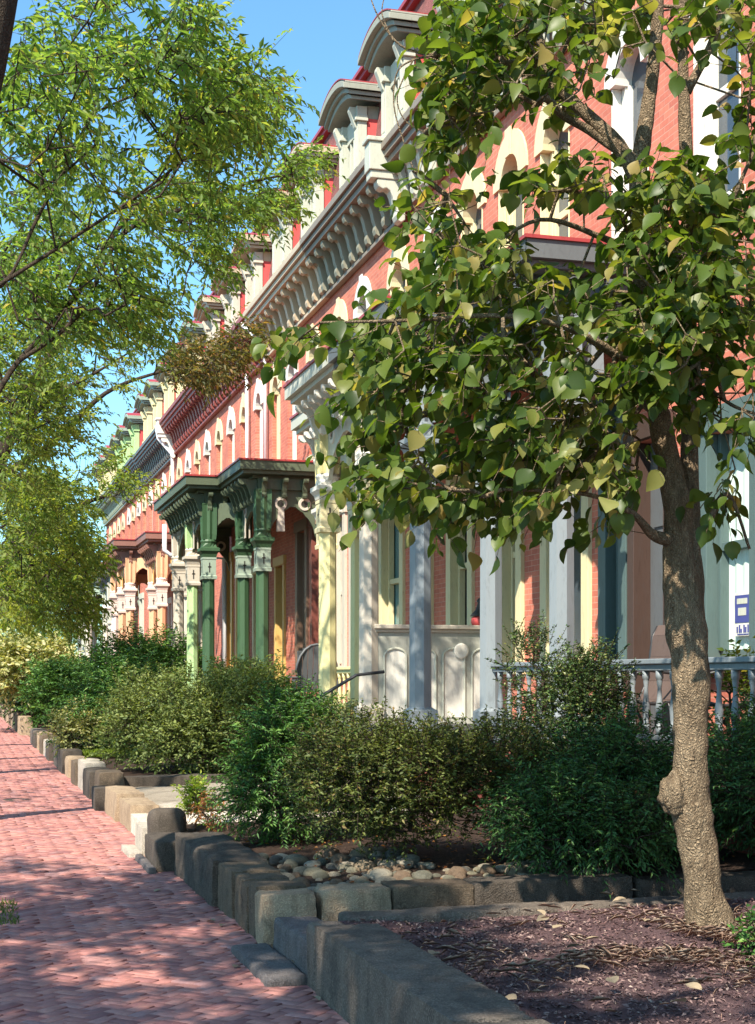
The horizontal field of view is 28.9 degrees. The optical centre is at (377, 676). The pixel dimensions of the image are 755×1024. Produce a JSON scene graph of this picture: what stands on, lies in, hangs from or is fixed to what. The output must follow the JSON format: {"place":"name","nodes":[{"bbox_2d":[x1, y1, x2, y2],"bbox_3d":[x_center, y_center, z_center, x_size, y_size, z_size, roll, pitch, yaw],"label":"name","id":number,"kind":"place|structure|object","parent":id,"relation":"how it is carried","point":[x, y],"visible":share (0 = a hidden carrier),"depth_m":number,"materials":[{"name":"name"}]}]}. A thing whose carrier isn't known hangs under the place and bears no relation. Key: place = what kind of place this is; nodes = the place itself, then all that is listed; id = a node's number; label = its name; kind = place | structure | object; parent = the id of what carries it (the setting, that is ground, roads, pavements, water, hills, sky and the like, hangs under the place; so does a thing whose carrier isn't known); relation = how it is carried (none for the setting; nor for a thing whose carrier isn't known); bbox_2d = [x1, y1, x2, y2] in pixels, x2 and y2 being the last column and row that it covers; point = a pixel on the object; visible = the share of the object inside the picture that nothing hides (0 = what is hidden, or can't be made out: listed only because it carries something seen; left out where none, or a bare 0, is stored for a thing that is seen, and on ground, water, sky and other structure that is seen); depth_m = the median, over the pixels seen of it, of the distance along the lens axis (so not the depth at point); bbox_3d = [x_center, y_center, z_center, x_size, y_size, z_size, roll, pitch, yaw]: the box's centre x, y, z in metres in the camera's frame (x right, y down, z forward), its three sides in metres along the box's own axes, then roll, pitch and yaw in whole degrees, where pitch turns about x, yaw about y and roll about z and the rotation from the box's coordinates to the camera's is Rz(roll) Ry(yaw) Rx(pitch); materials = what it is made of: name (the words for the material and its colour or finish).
{"place":"outdoors","nodes":[
{"label":"outdoors","id":0,"kind":"place"},
{"bbox_2d":[0,897,19,924],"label":"grass","id":1,"kind":"structure","parent":0,"point":[4,910],"depth_m":9.84,"materials":[{"name":"green plant"}]},
{"bbox_2d":[17,702,249,775],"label":"garden ground","id":2,"kind":"structure","parent":0,"point":[133,772],"depth_m":21.88,"materials":[{"name":"soil"}]},
{"bbox_2d":[0,650,64,729],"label":"yew bush","id":3,"kind":"object","parent":2,"relation":"on","point":[16,704],"visible":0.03,"depth_m":43.57,"materials":[{"name":"green plant"}]},
{"bbox_2d":[0,627,88,711],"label":"variegated shrub","id":4,"kind":"object","parent":2,"relation":"on","point":[13,656],"visible":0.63,"depth_m":41.31,"materials":[{"name":"yellow plant"}]},
{"bbox_2d":[2,649,105,727],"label":"yew bush","id":5,"kind":"object","parent":2,"relation":"on","point":[43,681],"visible":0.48,"depth_m":39.31,"materials":[{"name":"green plant"}]},
{"bbox_2d":[34,695,105,754],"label":"variegated shrub","id":6,"kind":"object","parent":2,"relation":"on","point":[66,738],"visible":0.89,"depth_m":24.94,"materials":[{"name":"green plant"}]},
{"bbox_2d":[77,445,126,658],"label":"row house","id":7,"kind":"structure","parent":2,"relation":"on","point":[116,522],"depth_m":64.09,"materials":[{"name":"red brick"}]},
{"bbox_2d":[78,745,141,756],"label":"grass","id":8,"kind":"structure","parent":2,"relation":"on","point":[85,752],"depth_m":24.52,"materials":[{"name":"green plant"}]},
{"bbox_2d":[44,642,179,757],"bbox_3d":[-4.573,0.526,25.500,2.398,2.270,2.544,0,0,-16],"label":"yew bush","id":9,"kind":"object","parent":2,"relation":"on","point":[99,687],"visible":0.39,"depth_m":25.32,"materials":[{"name":"green plant"}]},
{"bbox_2d":[77,409,147,656],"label":"row house","id":10,"kind":"structure","parent":2,"relation":"on","point":[131,426],"depth_m":56.03,"materials":[{"name":"red brick"}]},
{"bbox_2d":[99,379,176,654],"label":"row house","id":11,"kind":"structure","parent":2,"relation":"on","point":[153,455],"depth_m":49.30,"materials":[{"name":"paint"}]},
{"bbox_2d":[73,610,220,703],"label":"yew bush","id":12,"kind":"object","parent":2,"relation":"on","point":[164,654],"visible":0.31,"depth_m":33.67,"materials":[{"name":"green plant"}]},
{"bbox_2d":[84,659,215,774],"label":"azalea bush","id":13,"kind":"object","parent":2,"relation":"on","point":[119,713],"visible":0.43,"depth_m":20.61,"materials":[{"name":"green plant"}]},
{"bbox_2d":[105,291,216,645],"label":"row house","id":14,"kind":"structure","parent":2,"relation":"on","point":[188,427],"depth_m":43.66,"materials":[{"name":"paint"}]},
{"bbox_2d":[124,773,240,786],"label":"curb stone","id":15,"kind":"object","parent":2,"relation":"on","point":[151,780],"visible":0.18,"depth_m":18.58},
{"bbox_2d":[117,656,289,774],"bbox_3d":[-2.144,0.644,20.137,2.293,1.872,2.675,0,0,39],"label":"azalea bush","id":16,"kind":"object","parent":2,"relation":"on","point":[221,699],"visible":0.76,"depth_m":19.71,"materials":[{"name":"green plant"}]},
{"bbox_2d":[153,226,271,703],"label":"row house","id":17,"kind":"structure","parent":2,"relation":"on","point":[238,424],"depth_m":34.93,"materials":[{"name":"red brick"}]},
{"bbox_2d":[215,418,222,471],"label":"window","id":18,"kind":"structure","parent":17,"relation":"in","point":[219,430],"depth_m":39.40,"materials":[{"name":"beige paint"}]},
{"bbox_2d":[226,552,233,674],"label":"window","id":19,"kind":"structure","parent":17,"relation":"in","point":[229,574],"depth_m":37.26,"materials":[{"name":"paint"}]},
{"bbox_2d":[226,406,234,461],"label":"window","id":20,"kind":"structure","parent":17,"relation":"in","point":[230,427],"depth_m":37.64,"materials":[{"name":"white paint"}]},
{"bbox_2d":[251,566,255,666],"bbox_3d":[-2.713,-1.000,34.068,0.270,3.200,1.080,0,0,-16],"label":"door","id":21,"kind":"structure","parent":17,"relation":"in","point":[253,573],"depth_m":34.38,"materials":[{"name":"red wood"}]},
{"bbox_2d":[253,378,262,457],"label":"window","id":22,"kind":"structure","parent":17,"relation":"in","point":[258,393],"depth_m":34.24,"materials":[{"name":"white paint"}]},
{"bbox_2d":[190,648,303,759],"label":"azalea bush","id":23,"kind":"object","parent":2,"relation":"on","point":[238,664],"visible":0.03,"depth_m":22.20,"materials":[{"name":"green plant"}]},
{"bbox_2d":[169,126,338,695],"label":"row house","id":24,"kind":"structure","parent":2,"relation":"on","point":[273,495],"depth_m":29.83,"materials":[{"name":"paint"}]},
{"bbox_2d":[270,362,281,458],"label":"window","id":25,"kind":"structure","parent":24,"relation":"in","point":[274,382],"depth_m":32.42,"materials":[{"name":"beige paint"}]},
{"bbox_2d":[273,555,285,678],"bbox_3d":[-2.025,-1.000,31.665,0.270,3.200,1.080,0,0,-16],"label":"door","id":26,"kind":"structure","parent":24,"relation":"in","point":[279,572],"depth_m":31.98,"materials":[{"name":"yellow wood"}]},
{"bbox_2d":[285,365,297,459],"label":"window","id":27,"kind":"structure","parent":24,"relation":"in","point":[290,371],"depth_m":30.89,"materials":[{"name":"white paint"}]},
{"bbox_2d":[291,518,308,674],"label":"window","id":28,"kind":"structure","parent":24,"relation":"in","point":[301,539],"depth_m":29.94,"materials":[{"name":"brown paint"}]},
{"bbox_2d":[307,520,318,674],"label":"window","id":29,"kind":"structure","parent":24,"relation":"in","point":[313,554],"depth_m":28.70,"materials":[{"name":"wood"}]},
{"bbox_2d":[258,0,496,782],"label":"row house","id":30,"kind":"structure","parent":2,"relation":"on","point":[364,597],"depth_m":21.46,"materials":[{"name":"paint"}]},
{"bbox_2d":[286,643,337,699],"bbox_3d":[-1.109,0.019,24.775,0.840,1.162,0.752,0,0,-16],"label":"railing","id":31,"kind":"object","parent":30,"relation":"on","point":[310,663],"visible":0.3,"depth_m":24.44,"materials":[{"name":"metal"}]},
{"bbox_2d":[333,297,347,320],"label":"window","id":32,"kind":"structure","parent":30,"relation":"in","point":[340,311],"depth_m":26.59,"materials":[{"name":"beige paint"}]},
{"bbox_2d":[336,506,347,666],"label":"window","id":33,"kind":"structure","parent":30,"relation":"in","point":[341,556],"depth_m":27.03,"materials":[{"name":"white paint"}]},
{"bbox_2d":[348,547,350,666],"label":"window","id":34,"kind":"structure","parent":30,"relation":"in","point":[349,549],"depth_m":25.90,"materials":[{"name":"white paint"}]},
{"bbox_2d":[353,274,371,318],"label":"window","id":35,"kind":"structure","parent":30,"relation":"in","point":[358,311],"depth_m":25.37,"materials":[{"name":"white paint"}]},
{"bbox_2d":[378,493,404,623],"bbox_3d":[0.278,-1.600,23.509,0.290,3.140,1.510,0,0,-16],"label":"window","id":36,"kind":"structure","parent":30,"relation":"in","point":[391,544],"depth_m":23.97,"materials":[{"name":"beige paint"}]},
{"bbox_2d":[387,245,408,295],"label":"window","id":37,"kind":"structure","parent":30,"relation":"in","point":[396,281],"depth_m":23.43,"materials":[{"name":"beige paint"}]},
{"bbox_2d":[431,526,433,624],"bbox_3d":[0.747,-1.000,21.979,0.270,3.200,1.130,0,0,-16],"label":"door","id":38,"kind":"structure","parent":30,"relation":"in","point":[432,556],"depth_m":21.45,"materials":[{"name":"red wood"}]},
{"bbox_2d":[446,463,474,624],"bbox_3d":[1.199,-1.600,20.288,0.290,3.140,1.210,0,0,-16],"label":"window","id":39,"kind":"structure","parent":30,"relation":"in","point":[460,581],"depth_m":20.61,"materials":[{"name":"beige paint"}]},
{"bbox_2d":[456,168,486,241],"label":"window","id":40,"kind":"structure","parent":30,"relation":"in","point":[473,216],"depth_m":20.06,"materials":[{"name":"beige paint"}]},
{"bbox_2d":[0,717,348,1023],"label":"sidewalk","id":41,"kind":"structure","parent":0,"point":[102,932],"depth_m":9.09,"materials":[{"name":"brick"}]},
{"bbox_2d":[105,785,144,821],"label":"curb stone","id":42,"kind":"object","parent":41,"relation":"on","point":[113,794],"visible":0.48,"depth_m":16.47,"materials":[{"name":"beige stone"}]},
{"bbox_2d":[119,797,158,831],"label":"curb stone","id":43,"kind":"object","parent":41,"relation":"on","point":[130,806],"visible":0.61,"depth_m":15.33,"materials":[{"name":"beige stone"}]},
{"bbox_2d":[135,854,156,873],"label":"stone slab","id":44,"kind":"structure","parent":41,"relation":"on","point":[148,867],"depth_m":12.20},
{"bbox_2d":[0,0,319,288],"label":"street tree","id":45,"kind":"object","parent":41,"relation":"on","point":[239,116],"visible":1,"depth_m":11.65,"materials":[{"name":"green plant"}]},
{"bbox_2d":[145,832,175,871],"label":"curb stone","id":46,"kind":"object","parent":41,"relation":"on","point":[160,851],"visible":0.53,"depth_m":12.01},
{"bbox_2d":[174,832,266,907],"bbox_3d":[-1.212,1.462,11.085,0.425,0.415,1.866,0,0,-16],"label":"curb stone","id":47,"kind":"object","parent":41,"relation":"on","point":[200,857],"visible":0.66,"depth_m":10.83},
{"bbox_2d":[231,943,306,986],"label":"stone slab","id":48,"kind":"structure","parent":41,"relation":"on","point":[267,965],"depth_m":7.91,"materials":[{"name":"stone"}]},
{"bbox_2d":[248,881,305,938],"bbox_3d":[-0.621,1.466,9.059,0.324,0.385,0.252,0,0,-16],"label":"curb stone","id":49,"kind":"object","parent":41,"relation":"on","point":[253,888],"visible":0.34,"depth_m":9.00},
{"bbox_2d":[255,888,315,947],"bbox_3d":[-0.556,1.473,8.808,0.336,0.372,0.287,0,0,-16],"label":"curb stone","id":50,"kind":"object","parent":41,"relation":"on","point":[271,906],"visible":0.59,"depth_m":8.68,"materials":[{"name":"beige stone"}]},
{"bbox_2d":[306,921,344,990],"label":"curb stone","id":51,"kind":"object","parent":41,"relation":"on","point":[310,937],"visible":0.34,"depth_m":7.51,"materials":[{"name":"grey stone"}]},
{"bbox_2d":[0,0,403,669],"label":"sky","id":52,"kind":"structure","parent":0,"point":[326,40],"materials":[{"name":"blue"}]},
{"bbox_2d":[131,808,405,835],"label":"path","id":53,"kind":"structure","parent":0,"point":[138,817],"depth_m":14.76,"materials":[{"name":"concrete"}]},
{"bbox_2d":[134,783,467,803],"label":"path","id":54,"kind":"structure","parent":0,"point":[160,794],"depth_m":17.47,"materials":[{"name":"concrete"}]},
{"bbox_2d":[186,808,754,883],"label":"garden ground","id":55,"kind":"structure","parent":0,"point":[442,856],"depth_m":11.36,"materials":[{"name":"soil"}]},
{"bbox_2d":[172,770,223,825],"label":"lime sprig","id":56,"kind":"object","parent":55,"relation":"on","point":[192,797],"visible":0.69,"depth_m":13.25,"materials":[{"name":"green plant"}]},
{"bbox_2d":[184,788,230,831],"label":"dead frond","id":57,"kind":"object","parent":55,"relation":"on","point":[206,818],"visible":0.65,"depth_m":12.99,"materials":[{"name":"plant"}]},
{"bbox_2d":[189,670,355,848],"bbox_3d":[-0.820,0.744,12.075,1.667,1.596,1.529,0,0,42],"label":"yew bush","id":58,"kind":"object","parent":55,"relation":"on","point":[277,713],"visible":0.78,"depth_m":11.78,"materials":[{"name":"green plant"}]},
{"bbox_2d":[313,882,391,920],"bbox_3d":[-0.159,1.467,8.941,0.453,0.384,0.290,0,0,-16],"label":"curb stone","id":59,"kind":"object","parent":55,"relation":"on","point":[333,901],"visible":0.38,"depth_m":8.82,"materials":[{"name":"beige stone"}]},
{"bbox_2d":[259,695,519,865],"bbox_3d":[0.016,0.758,10.582,1.837,1.266,2.097,0,0,-16],"label":"azalea bush","id":60,"kind":"object","parent":55,"relation":"on","point":[355,768],"visible":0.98,"depth_m":10.07,"materials":[{"name":"green plant"}]},
{"bbox_2d":[380,878,473,909],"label":"curb stone","id":61,"kind":"object","parent":55,"relation":"on","point":[413,893],"visible":0.4,"depth_m":8.96,"materials":[{"name":"stone"}]},
{"bbox_2d":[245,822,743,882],"bbox_3d":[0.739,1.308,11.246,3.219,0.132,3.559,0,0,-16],"label":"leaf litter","id":62,"kind":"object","parent":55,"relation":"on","point":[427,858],"visible":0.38,"depth_m":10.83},
{"bbox_2d":[417,690,573,862],"bbox_3d":[0.902,0.743,10.615,1.542,1.299,1.496,0,0,-16],"label":"azalea bush","id":63,"kind":"object","parent":55,"relation":"on","point":[485,728],"visible":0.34,"depth_m":10.38,"materials":[{"name":"green plant"}]},
{"bbox_2d":[484,609,646,759],"bbox_3d":[1.577,0.227,12.253,1.198,1.611,1.505,0,0,-16],"label":"holly bush","id":64,"kind":"object","parent":55,"relation":"on","point":[583,673],"visible":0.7,"depth_m":11.98,"materials":[{"name":"green plant"}]},
{"bbox_2d":[462,750,682,898],"bbox_3d":[1.358,1.013,9.595,1.461,1.050,1.308,0,0,-16],"label":"yew bush","id":65,"kind":"object","parent":55,"relation":"on","point":[602,823],"visible":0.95,"depth_m":9.44,"materials":[{"name":"green plant"}]},
{"bbox_2d":[474,699,735,870],"bbox_3d":[1.564,0.864,10.549,2.145,1.405,1.859,0,0,-39],"label":"yew bush","id":66,"kind":"object","parent":55,"relation":"on","point":[613,749],"visible":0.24,"depth_m":10.17,"materials":[{"name":"green plant"}]},
{"bbox_2d":[640,687,754,861],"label":"yew bush","id":67,"kind":"object","parent":55,"relation":"on","point":[726,768],"visible":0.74,"depth_m":9.90,"materials":[{"name":"green plant"}]},
{"bbox_2d":[340,896,754,1023],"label":"mulch ground","id":68,"kind":"structure","parent":0,"point":[668,998],"depth_m":6.91,"materials":[{"name":"wood"}]},
{"bbox_2d":[249,0,754,933],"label":"broadleaf tree","id":69,"kind":"object","parent":68,"relation":"on","point":[531,460],"visible":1,"depth_m":7.36,"materials":[{"name":"green plant"}]},
{"bbox_2d":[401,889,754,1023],"bbox_3d":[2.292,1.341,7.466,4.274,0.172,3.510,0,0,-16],"label":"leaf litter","id":70,"kind":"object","parent":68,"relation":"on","point":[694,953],"visible":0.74,"depth_m":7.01,"materials":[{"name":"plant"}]},
{"bbox_2d":[721,903,754,967],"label":"seedling","id":71,"kind":"object","parent":68,"relation":"on","point":[742,936],"visible":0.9,"depth_m":7.01,"materials":[{"name":"green plant"}]},
{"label":"sidewalk bed","id":72,"kind":"structure","parent":0,"visible":0},
{"bbox_2d":[17,715,32,735],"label":"curb stone","id":73,"kind":"object","parent":72,"relation":"on","point":[23,728],"visible":0.67,"depth_m":39.91,"materials":[{"name":"beige stone"}]},
{"bbox_2d":[57,747,82,773],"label":"curb stone","id":74,"kind":"object","parent":72,"relation":"on","point":[64,753],"visible":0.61,"depth_m":24.16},
{"bbox_2d":[0,429,169,664],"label":"street tree","id":75,"kind":"object","parent":72,"relation":"on","point":[26,577],"visible":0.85,"depth_m":28.78,"materials":[{"name":"green plant"}]},
{"bbox_2d":[0,277,182,525],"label":"street tree","id":76,"kind":"object","parent":72,"relation":"on","point":[18,424],"visible":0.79,"depth_m":21.18,"materials":[{"name":"green plant"}]},
{"bbox_2d":[78,758,105,790],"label":"curb stone","id":77,"kind":"object","parent":72,"relation":"on","point":[87,762],"visible":0.47,"depth_m":20.61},
{"bbox_2d":[82,767,107,798],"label":"curb stone","id":78,"kind":"object","parent":72,"relation":"on","point":[88,777],"visible":0.44,"depth_m":19.36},
{"bbox_2d":[91,786,105,810],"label":"curb stone","id":79,"kind":"object","parent":72,"relation":"on","point":[98,797],"visible":0.41,"depth_m":17.47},
{"bbox_2d":[94,769,124,785],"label":"curb stone","id":80,"kind":"object","parent":72,"relation":"on","point":[109,777],"visible":0.48,"depth_m":18.11,"materials":[{"name":"stone"}]},
{"bbox_2d":[135,822,146,855],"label":"curb stone","id":81,"kind":"object","parent":72,"relation":"on","point":[140,830],"visible":0.17,"depth_m":13.16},
{"bbox_2d":[4,302,281,477],"bbox_3d":[-5.345,-2.662,27.201,7.438,8.732,4.471,0,0,3],"label":"street tree","id":82,"kind":"object","parent":72,"relation":"on","point":[221,355],"visible":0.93,"depth_m":26.02,"materials":[{"name":"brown plant"}]},
{"bbox_2d":[147,808,186,833],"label":"curb stone","id":83,"kind":"object","parent":72,"relation":"on","point":[166,820],"visible":0.45,"depth_m":12.81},
{"bbox_2d":[0,128,349,407],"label":"street tree","id":84,"kind":"object","parent":72,"relation":"on","point":[40,288],"visible":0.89,"depth_m":15.78,"materials":[{"name":"green plant"}]},
{"bbox_2d":[218,861,280,918],"bbox_3d":[-0.875,1.469,9.925,0.347,0.382,0.526,0,0,-16],"label":"curb stone","id":85,"kind":"object","parent":72,"relation":"on","point":[227,871],"visible":0.48,"depth_m":9.80,"materials":[{"name":"stone"}]},
{"bbox_2d":[234,872,288,925],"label":"curb stone","id":86,"kind":"object","parent":72,"relation":"on","point":[240,878],"visible":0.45,"depth_m":9.49,"materials":[{"name":"stone"}]},
{"bbox_2d":[240,879,289,932],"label":"curb stone","id":87,"kind":"object","parent":72,"relation":"on","point":[244,895],"visible":0.25,"depth_m":9.24,"materials":[{"name":"stone"}]},
{"bbox_2d":[273,916,322,976],"bbox_3d":[-0.359,1.521,8.116,0.282,0.278,0.931,0,0,-16],"label":"curb stone","id":88,"kind":"object","parent":72,"relation":"on","point":[290,941],"visible":0.29,"depth_m":8.13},
{"bbox_2d":[315,923,533,1023],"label":"curb stone","id":89,"kind":"object","parent":72,"relation":"on","point":[370,973],"visible":0.99,"depth_m":6.35,"materials":[{"name":"grey stone"}]},
{"bbox_2d":[458,1019,550,1023],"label":"curb stone","id":90,"kind":"object","parent":72,"relation":"on","point":[537,1021],"visible":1,"depth_m":5.33,"materials":[{"name":"grey stone"}]},
{"label":"ground","id":91,"kind":"structure","parent":0,"visible":0},
{"bbox_2d":[313,0,754,871],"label":"row house","id":92,"kind":"structure","parent":91,"relation":"on","point":[589,594],"depth_m":15.18,"materials":[{"name":"paint"}]},
{"bbox_2d":[493,126,527,248],"bbox_3d":[1.757,-5.578,18.476,0.255,2.676,1.160,0,0,-16],"label":"window","id":93,"kind":"structure","parent":92,"relation":"in","point":[513,153],"depth_m":18.60,"materials":[{"name":"beige paint"}]},
{"bbox_2d":[502,525,525,673],"bbox_3d":[1.729,-1.600,18.437,0.290,3.140,0.960,0,0,-16],"label":"window","id":94,"kind":"structure","parent":92,"relation":"in","point":[512,557],"depth_m":18.63,"materials":[{"name":"beige paint"}]},
{"bbox_2d":[534,103,570,236],"bbox_3d":[2.145,-5.578,17.121,0.255,2.676,1.160,0,0,-16],"label":"window","id":95,"kind":"structure","parent":92,"relation":"in","point":[542,147],"depth_m":17.39,"materials":[{"name":"beige paint"}]},
{"bbox_2d":[534,396,592,673],"bbox_3d":[2.204,-1.600,16.779,0.290,3.140,1.510,0,0,-16],"label":"window","id":96,"kind":"structure","parent":92,"relation":"in","point":[583,561],"depth_m":16.83,"materials":[{"name":"beige paint"}]},
{"bbox_2d":[595,380,629,673],"bbox_3d":[2.561,-1.600,15.529,0.290,3.140,0.810,0,0,-16],"label":"window","id":97,"kind":"structure","parent":92,"relation":"in","point":[612,561],"depth_m":15.66,"materials":[{"name":"teal paint"}]},
{"bbox_2d":[604,9,649,237],"bbox_3d":[2.692,-5.578,15.208,0.255,2.676,1.160,0,0,-16],"label":"window","id":98,"kind":"structure","parent":92,"relation":"in","point":[627,88],"depth_m":15.49,"materials":[{"name":"white paint"}]},
{"bbox_2d":[616,625,670,725],"bbox_3d":[2.454,0.059,13.555,0.787,1.097,0.572,0,0,-26],"label":"sling chair","id":99,"kind":"object","parent":92,"relation":"on","point":[659,648],"visible":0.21,"depth_m":13.76,"materials":[{"name":"fabric"}]},
{"bbox_2d":[624,409,675,733],"bbox_3d":[2.824,-1.000,14.720,0.270,3.200,1.030,0,0,-16],"label":"door","id":100,"kind":"structure","parent":92,"relation":"in","point":[645,597],"depth_m":15.02,"materials":[{"name":"grey paint"}]},
{"bbox_2d":[688,0,745,194],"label":"window","id":101,"kind":"structure","parent":92,"relation":"in","point":[703,97],"depth_m":13.75,"materials":[{"name":"white paint"}]},
{"bbox_2d":[698,393,754,656],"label":"window","id":102,"kind":"structure","parent":92,"relation":"in","point":[724,579],"depth_m":13.52,"materials":[{"name":"teal paint"}]},
{"bbox_2d":[708,636,754,733],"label":"holly bush","id":103,"kind":"object","parent":92,"relation":"on","point":[745,686],"visible":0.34,"depth_m":11.50,"materials":[{"name":"green plant"}]},
{"bbox_2d":[734,592,748,635],"bbox_3d":[3.304,-0.565,13.230,0.017,0.390,0.300,0,0,-16],"label":"window sign","id":104,"kind":"object","parent":92,"relation":"in","point":[741,614],"visible":0.93,"depth_m":13.24,"materials":[{"name":"paper"}]},
{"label":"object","id":105,"kind":"structure","parent":0,"visible":0},
{"bbox_2d":[338,896,683,921],"bbox_3d":[0.851,1.502,8.658,2.207,0.308,0.235,0,0,-16],"label":"curb stone","id":106,"kind":"object","parent":105,"relation":"on","point":[451,913],"visible":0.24,"depth_m":8.53,"materials":[{"name":"grey stone"}]},
{"bbox_2d":[462,871,632,904],"bbox_3d":[1.076,1.459,9.286,1.077,0.394,0.276,0,0,-16],"label":"curb stone","id":107,"kind":"object","parent":105,"relation":"on","point":[528,888],"visible":0.4,"depth_m":9.17,"materials":[{"name":"stone"}]},
{"bbox_2d":[632,870,754,897],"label":"curb stone","id":108,"kind":"object","parent":105,"relation":"on","point":[731,882],"visible":0.29,"depth_m":9.44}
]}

